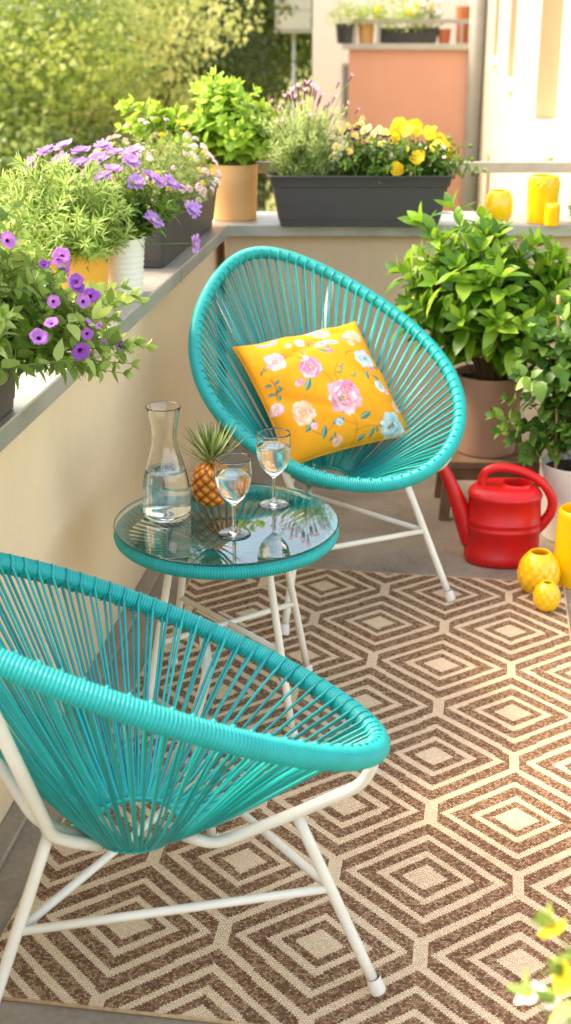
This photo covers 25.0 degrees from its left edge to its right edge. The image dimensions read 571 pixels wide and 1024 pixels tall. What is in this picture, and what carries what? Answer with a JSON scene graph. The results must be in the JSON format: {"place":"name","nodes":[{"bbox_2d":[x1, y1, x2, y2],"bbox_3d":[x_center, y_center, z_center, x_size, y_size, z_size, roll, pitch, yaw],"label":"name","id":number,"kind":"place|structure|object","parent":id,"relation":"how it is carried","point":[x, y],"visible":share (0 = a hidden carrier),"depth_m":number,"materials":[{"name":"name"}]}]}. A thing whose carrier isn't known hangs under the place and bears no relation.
{"place":"outdoors","nodes":[
{"label":"outdoors","id":0,"kind":"place"},
{"bbox_2d":[17,40,311,210],"bbox_3d":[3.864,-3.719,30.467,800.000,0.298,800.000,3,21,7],"label":"ground","id":1,"kind":"structure","parent":0,"point":[272,200],"depth_m":113.52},
{"bbox_2d":[0,0,120,173],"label":"broadleaf tree","id":2,"kind":"object","parent":1,"relation":"on","point":[19,112],"visible":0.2,"depth_m":15.81,"materials":[{"name":"green plant"}]},
{"bbox_2d":[0,0,162,272],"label":"broadleaf tree","id":3,"kind":"object","parent":1,"relation":"on","point":[77,49],"visible":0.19,"depth_m":12.94,"materials":[{"name":"green plant"}]},
{"bbox_2d":[1,120,262,280],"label":"broadleaf tree","id":4,"kind":"object","parent":1,"relation":"on","point":[82,142],"depth_m":13.20,"materials":[{"name":"green plant"}]},
{"bbox_2d":[0,0,264,190],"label":"broadleaf tree","id":5,"kind":"object","parent":1,"relation":"on","point":[167,30],"visible":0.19,"depth_m":17.58,"materials":[{"name":"green plant"}]},
{"bbox_2d":[0,0,292,185],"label":"broadleaf tree","id":6,"kind":"object","parent":1,"relation":"on","point":[252,39],"visible":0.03,"depth_m":22.53,"materials":[{"name":"green plant"}]},
{"bbox_2d":[5,2,295,203],"bbox_3d":[-2.553,-6.174,22.844,5.819,10.105,5.910,16,26,35],"label":"broadleaf tree","id":7,"kind":"object","parent":1,"relation":"on","point":[229,73],"visible":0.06,"depth_m":21.99,"materials":[{"name":"green plant"}]},
{"bbox_2d":[13,0,312,105],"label":"broadleaf tree","id":8,"kind":"object","parent":1,"relation":"on","point":[270,21],"depth_m":31.41,"materials":[{"name":"green plant"}]},
{"bbox_2d":[206,0,312,210],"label":"broadleaf tree","id":9,"kind":"object","parent":1,"relation":"on","point":[282,86],"visible":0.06,"depth_m":33.24,"materials":[{"name":"green plant"}]},
{"bbox_2d":[209,1,311,120],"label":"broadleaf tree","id":10,"kind":"object","parent":1,"relation":"on","point":[303,61],"depth_m":42.22,"materials":[{"name":"green plant"}]},
{"bbox_2d":[274,0,312,128],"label":"white balcony","id":11,"kind":"structure","parent":1,"relation":"on","point":[299,21],"depth_m":30.14,"materials":[{"name":"paint"}]},
{"bbox_2d":[257,160,337,210],"bbox_3d":[0.228,-1.312,16.072,4.142,5.930,4.073,3,21,7],"label":"broadleaf tree","id":12,"kind":"object","parent":1,"relation":"on","point":[265,194],"depth_m":15.28,"materials":[{"name":"green plant"}]},
{"bbox_2d":[312,0,470,160],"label":"white building","id":13,"kind":"structure","parent":1,"relation":"on","point":[330,61],"depth_m":28.51,"materials":[{"name":"beige paint"}]},
{"bbox_2d":[341,63,348,119],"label":"wall","id":14,"kind":"structure","parent":13,"relation":"in","point":[345,66],"depth_m":28.79,"materials":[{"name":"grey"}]},
{"bbox_2d":[342,19,469,210],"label":"neighbour balcony","id":15,"kind":"structure","parent":13,"relation":"attached to","point":[424,84],"depth_m":24.63,"materials":[{"name":"paint"}]},
{"bbox_2d":[336,23,353,43],"bbox_3d":[1.140,-9.120,24.533,0.380,0.362,0.380,3,21,7],"label":"plant pot","id":16,"kind":"object","parent":15,"relation":"on","point":[344,33],"visible":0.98,"depth_m":24.40,"materials":[{"name":"plastic"}]},
{"bbox_2d":[325,0,366,26],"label":"bushy plant","id":17,"kind":"object","parent":16,"relation":"in","point":[347,11],"visible":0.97,"depth_m":24.32,"materials":[{"name":"green plant"}]},
{"bbox_2d":[358,23,374,42],"bbox_3d":[1.545,-9.209,24.680,0.340,0.422,0.340,3,21,7],"label":"plant pot","id":18,"kind":"object","parent":15,"relation":"on","point":[366,33],"visible":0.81,"depth_m":24.58,"materials":[{"name":"orange ceramic"}]},
{"bbox_2d":[352,0,388,23],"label":"leafy herb","id":19,"kind":"object","parent":18,"relation":"in","point":[373,13],"visible":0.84,"depth_m":24.51,"materials":[{"name":"green plant"}]},
{"bbox_2d":[380,28,438,43],"bbox_3d":[2.362,-9.141,24.701,1.168,0.280,0.319,3,21,7],"label":"flower box","id":20,"kind":"object","parent":15,"relation":"on","point":[425,36],"visible":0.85,"depth_m":24.57,"materials":[{"name":"plastic"}]},
{"bbox_2d":[375,0,435,32],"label":"bedding plant","id":21,"kind":"object","parent":20,"relation":"in","point":[407,12],"visible":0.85,"depth_m":24.44,"materials":[{"name":"yellow plant"}]},
{"bbox_2d":[408,0,443,31],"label":"white bedding plant","id":22,"kind":"object","parent":20,"relation":"in","point":[424,3],"visible":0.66,"depth_m":24.46,"materials":[{"name":"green plant"}]},
{"bbox_2d":[438,29,450,43],"bbox_3d":[3.033,-9.094,24.604,0.260,0.262,0.260,3,21,7],"label":"plant pot","id":23,"kind":"object","parent":15,"relation":"on","point":[444,36],"visible":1,"depth_m":24.52,"materials":[{"name":"ceramic"}]},
{"bbox_2d":[456,6,469,43],"bbox_3d":[3.387,-9.282,24.536,0.300,0.662,0.300,3,21,7],"label":"plant pot","id":24,"kind":"object","parent":15,"relation":"on","point":[462,12],"visible":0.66,"depth_m":24.43,"materials":[{"name":"ceramic"}]},
{"bbox_2d":[477,0,570,215],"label":"apartment house","id":25,"kind":"structure","parent":1,"relation":"on","point":[526,113],"depth_m":8.40,"materials":[{"name":"white paint"}]},
{"bbox_2d":[461,0,487,210],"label":"downpipe","id":26,"kind":"object","parent":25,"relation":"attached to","point":[475,74],"visible":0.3,"depth_m":24.37,"materials":[{"name":"beige metal"}]},
{"bbox_2d":[0,432,570,1023],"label":"balcony floor","id":27,"kind":"structure","parent":0,"point":[408,554],"depth_m":3.91,"materials":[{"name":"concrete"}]},
{"bbox_2d":[0,219,227,868],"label":"parapet","id":28,"kind":"structure","parent":27,"relation":"on","point":[74,455],"depth_m":3.23,"materials":[{"name":"paint"}]},
{"bbox_2d":[0,361,14,418],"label":"flower box","id":29,"kind":"object","parent":28,"relation":"on","point":[7,392],"visible":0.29,"depth_m":2.40,"materials":[{"name":"plastic"}]},
{"bbox_2d":[0,193,157,388],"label":"petunia","id":30,"kind":"object","parent":29,"relation":"in","point":[43,326],"visible":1,"depth_m":2.25,"materials":[{"name":"green plant"}]},
{"bbox_2d":[47,252,109,294],"bbox_3d":[-0.537,-0.612,3.337,0.172,0.137,0.172,3,21,7],"label":"plant pot","id":31,"kind":"object","parent":28,"relation":"on","point":[98,272],"visible":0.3,"depth_m":3.27,"materials":[{"name":"ceramic"}]},
{"bbox_2d":[0,151,145,271],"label":"tarragon","id":32,"kind":"object","parent":31,"relation":"in","point":[72,224],"visible":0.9,"depth_m":3.18,"materials":[{"name":"green plant"}]},
{"bbox_2d":[108,237,144,294],"bbox_3d":[-0.431,-0.657,3.431,0.118,0.152,0.118,3,21,7],"label":"plant pot","id":33,"kind":"object","parent":28,"relation":"on","point":[130,265],"visible":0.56,"depth_m":3.39,"materials":[{"name":"white ceramic"}]},
{"bbox_2d":[22,138,201,253],"bbox_3d":[-0.451,-0.836,3.412,0.462,0.287,0.235,3,21,7],"label":"scabious","id":34,"kind":"object","parent":33,"relation":"in","point":[151,219],"visible":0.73,"depth_m":3.39,"materials":[{"name":"purple plant"}]},
{"bbox_2d":[137,175,220,267],"bbox_3d":[-0.385,-0.947,4.154,0.209,0.170,0.899,3,21,7],"label":"flower box","id":35,"kind":"object","parent":28,"relation":"on","point":[160,255],"visible":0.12,"depth_m":3.95,"materials":[{"name":"plastic"}]},
{"bbox_2d":[80,116,221,207],"bbox_3d":[-0.411,-1.080,4.004,0.432,0.287,0.848,3,21,7],"label":"sweet alyssum","id":36,"kind":"object","parent":35,"relation":"in","point":[184,177],"visible":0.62,"depth_m":3.97,"materials":[{"name":"green plant"}]},
{"bbox_2d":[0,562,570,1023],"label":"outdoor rug","id":37,"kind":"object","parent":27,"relation":"on","point":[442,838],"visible":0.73,"depth_m":2.53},
{"bbox_2d":[0,552,390,1001],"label":"lounge chair","id":38,"kind":"object","parent":37,"relation":"on","point":[86,796],"visible":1,"depth_m":2.06,"materials":[{"name":"teal plastic"}]},
{"bbox_2d":[113,483,338,737],"bbox_3d":[-0.135,0.233,3.030,0.516,0.462,0.516,3,21,7],"label":"side table","id":39,"kind":"object","parent":37,"relation":"on","point":[257,552],"visible":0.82,"depth_m":2.95,"materials":[{"name":"teal glass"}]},
{"bbox_2d":[142,401,190,522],"bbox_3d":[-0.274,-0.116,2.926,0.111,0.261,0.111,3,21,7],"label":"water carafe","id":40,"kind":"object","parent":39,"relation":"on","point":[166,498],"visible":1,"depth_m":2.90,"materials":[{"name":"clear glass"}]},
{"bbox_2d":[178,420,241,506],"bbox_3d":[-0.179,-0.111,2.996,0.169,0.204,0.163,3,21,7],"label":"pineapple","id":41,"kind":"object","parent":39,"relation":"on","point":[204,490],"visible":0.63,"depth_m":2.98,"materials":[{"name":"food"}]},
{"bbox_2d":[215,452,251,539],"bbox_3d":[-0.114,-0.035,2.832,0.080,0.179,0.080,3,21,7],"label":"wine glass","id":42,"kind":"object","parent":39,"relation":"on","point":[233,472],"visible":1,"depth_m":2.80,"materials":[{"name":"glass"}]},
{"bbox_2d":[256,428,290,509],"bbox_3d":[-0.027,-0.100,3.000,0.080,0.179,0.080,3,21,7],"label":"wine glass","id":43,"kind":"object","parent":39,"relation":"on","point":[273,447],"visible":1,"depth_m":2.96,"materials":[{"name":"glass"}]},
{"bbox_2d":[188,246,466,635],"bbox_3d":[0.094,-0.235,3.640,0.762,0.898,0.874,-9,23,-23],"label":"lounge chair","id":44,"kind":"object","parent":37,"relation":"on","point":[368,474],"visible":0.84,"depth_m":3.63,"materials":[{"name":"teal plastic"}]},
{"bbox_2d":[232,321,411,462],"bbox_3d":[0.107,-0.340,3.635,0.420,0.304,0.310,-11,24,-27],"label":"cushion","id":45,"kind":"object","parent":44,"relation":"on","point":[326,391],"visible":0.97,"depth_m":3.57,"materials":[{"name":"fabric"}]},
{"bbox_2d":[517,548,560,593],"bbox_3d":[0.722,0.168,3.669,0.123,0.120,0.123,3,21,7],"label":"vase","id":46,"kind":"object","parent":37,"relation":"on","point":[536,566],"visible":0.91,"depth_m":3.63,"materials":[{"name":"yellow ceramic"}]},
{"bbox_2d":[533,580,560,611],"bbox_3d":[0.723,0.231,3.561,0.077,0.082,0.077,3,21,7],"label":"vase","id":47,"kind":"object","parent":37,"relation":"on","point":[546,595],"visible":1,"depth_m":3.54,"materials":[{"name":"yellow ceramic"}]},
{"bbox_2d":[213,211,570,445],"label":"back parapet","id":48,"kind":"structure","parent":27,"relation":"on","point":[362,255],"depth_m":4.70,"materials":[{"name":"concrete"}]},
{"bbox_2d":[210,162,257,221],"bbox_3d":[-0.186,-1.170,4.693,0.172,0.197,0.172,3,21,7],"label":"plant pot","id":49,"kind":"object","parent":48,"relation":"on","point":[236,196],"visible":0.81,"depth_m":4.63,"materials":[{"name":"beige ceramic"}]},
{"bbox_2d":[114,65,284,170],"bbox_3d":[-0.309,-1.409,4.622,0.635,0.375,0.376,3,21,7],"label":"basil","id":50,"kind":"object","parent":49,"relation":"in","point":[224,132],"visible":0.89,"depth_m":4.56,"materials":[{"name":"green plant"}]},
{"bbox_2d":[268,169,453,226],"bbox_3d":[0.260,-1.114,4.573,0.644,0.178,0.209,0,21,0],"label":"flower box","id":51,"kind":"object","parent":48,"relation":"on","point":[336,201],"visible":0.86,"depth_m":4.49,"materials":[{"name":"plastic"}]},
{"bbox_2d":[237,73,365,177],"bbox_3d":[0.052,-1.325,4.457,0.464,0.371,0.301,3,21,7],"label":"lavender","id":52,"kind":"object","parent":51,"relation":"in","point":[298,150],"visible":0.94,"depth_m":4.47,"materials":[{"name":"green plant"}]},
{"bbox_2d":[325,120,414,183],"bbox_3d":[0.264,-1.271,4.539,0.470,0.219,0.337,3,21,7],"label":"viola","id":53,"kind":"object","parent":51,"relation":"in","point":[359,160],"visible":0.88,"depth_m":4.47,"materials":[{"name":"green plant"}]},
{"bbox_2d":[373,117,486,182],"bbox_3d":[0.498,-1.263,4.527,0.414,0.234,0.305,-4,22,-11],"label":"pansy","id":54,"kind":"object","parent":51,"relation":"in","point":[435,155],"visible":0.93,"depth_m":4.48,"materials":[{"name":"yellow plant"}]},
{"bbox_2d":[186,161,570,174],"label":"railing","id":55,"kind":"object","parent":48,"relation":"on","point":[528,166],"visible":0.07,"depth_m":4.76,"materials":[{"name":"grey metal"}]},
{"bbox_2d":[484,189,512,224],"bbox_3d":[0.760,-1.089,4.594,0.104,0.116,0.103,3,21,7],"label":"vase","id":56,"kind":"object","parent":48,"relation":"on","point":[501,200],"visible":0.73,"depth_m":4.55,"materials":[{"name":"yellow ceramic"}]},
{"bbox_2d":[526,174,560,224],"bbox_3d":[0.920,-1.119,4.604,0.119,0.165,0.119,3,21,7],"label":"vase","id":57,"kind":"object","parent":48,"relation":"on","point":[543,190],"visible":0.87,"depth_m":4.56,"materials":[{"name":"yellow ceramic"}]},
{"bbox_2d":[544,202,559,226],"bbox_3d":[0.942,-1.051,4.549,0.054,0.079,0.055,3,21,7],"label":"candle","id":58,"kind":"object","parent":48,"relation":"on","point":[552,215],"visible":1,"depth_m":4.53,"materials":[{"name":"yellow wax"}]},
{"bbox_2d":[434,438,541,520],"bbox_3d":[0.670,-0.109,4.283,0.340,0.206,0.250,1,21,2],"label":"wooden stool","id":59,"kind":"object","parent":27,"relation":"on","point":[462,466],"visible":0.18,"depth_m":4.17,"materials":[{"name":"brown wood"}]},
{"bbox_2d":[455,364,522,458],"bbox_3d":[0.657,-0.329,4.199,0.226,0.264,0.226,3,21,7],"label":"plant pot","id":60,"kind":"object","parent":59,"relation":"on","point":[478,439],"visible":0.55,"depth_m":4.11,"materials":[{"name":"beige ceramic"}]},
{"bbox_2d":[383,189,570,380],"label":"leafy bush","id":61,"kind":"object","parent":60,"relation":"in","point":[472,291],"visible":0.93,"depth_m":3.93,"materials":[{"name":"green plant"}]},
{"bbox_2d":[439,463,557,568],"bbox_3d":[0.625,-0.013,3.866,0.376,0.328,0.174,2,21,5],"label":"watering can","id":62,"kind":"object","parent":27,"relation":"on","point":[501,523],"visible":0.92,"depth_m":3.82,"materials":[{"name":"red plastic"}]},
{"bbox_2d":[540,450,570,542],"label":"plant pot","id":63,"kind":"object","parent":27,"relation":"on","point":[558,479],"visible":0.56,"depth_m":3.97,"materials":[{"name":"grey ceramic"}]},
{"bbox_2d":[485,295,570,466],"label":"climbing plant","id":64,"kind":"object","parent":63,"relation":"in","point":[543,383],"visible":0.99,"depth_m":3.88,"materials":[{"name":"green plant"}]},
{"bbox_2d":[554,295,560,468],"bbox_3d":[0.819,-0.376,3.888,0.045,0.561,0.012,-3,21,-9],"label":"bamboo cane","id":65,"kind":"object","parent":63,"relation":"in","point":[558,326],"visible":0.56,"depth_m":3.91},
{"bbox_2d":[554,503,570,588],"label":"vase","id":66,"kind":"object","parent":27,"relation":"on","point":[562,549],"visible":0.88,"depth_m":3.68,"materials":[{"name":"yellow ceramic"}]},
{"bbox_2d":[506,900,570,1023],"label":"yellow flowering plant","id":67,"kind":"object","parent":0,"point":[531,992],"visible":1,"depth_m":1.14,"materials":[{"name":"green plant"}]},
{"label":"plant pot","id":68,"kind":"object","parent":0,"visible":0},
{"bbox_2d":[566,188,570,212],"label":"white flowering plant","id":69,"kind":"object","parent":68,"relation":"in","point":[568,206],"visible":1,"depth_m":4.61,"materials":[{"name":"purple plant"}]}
]}

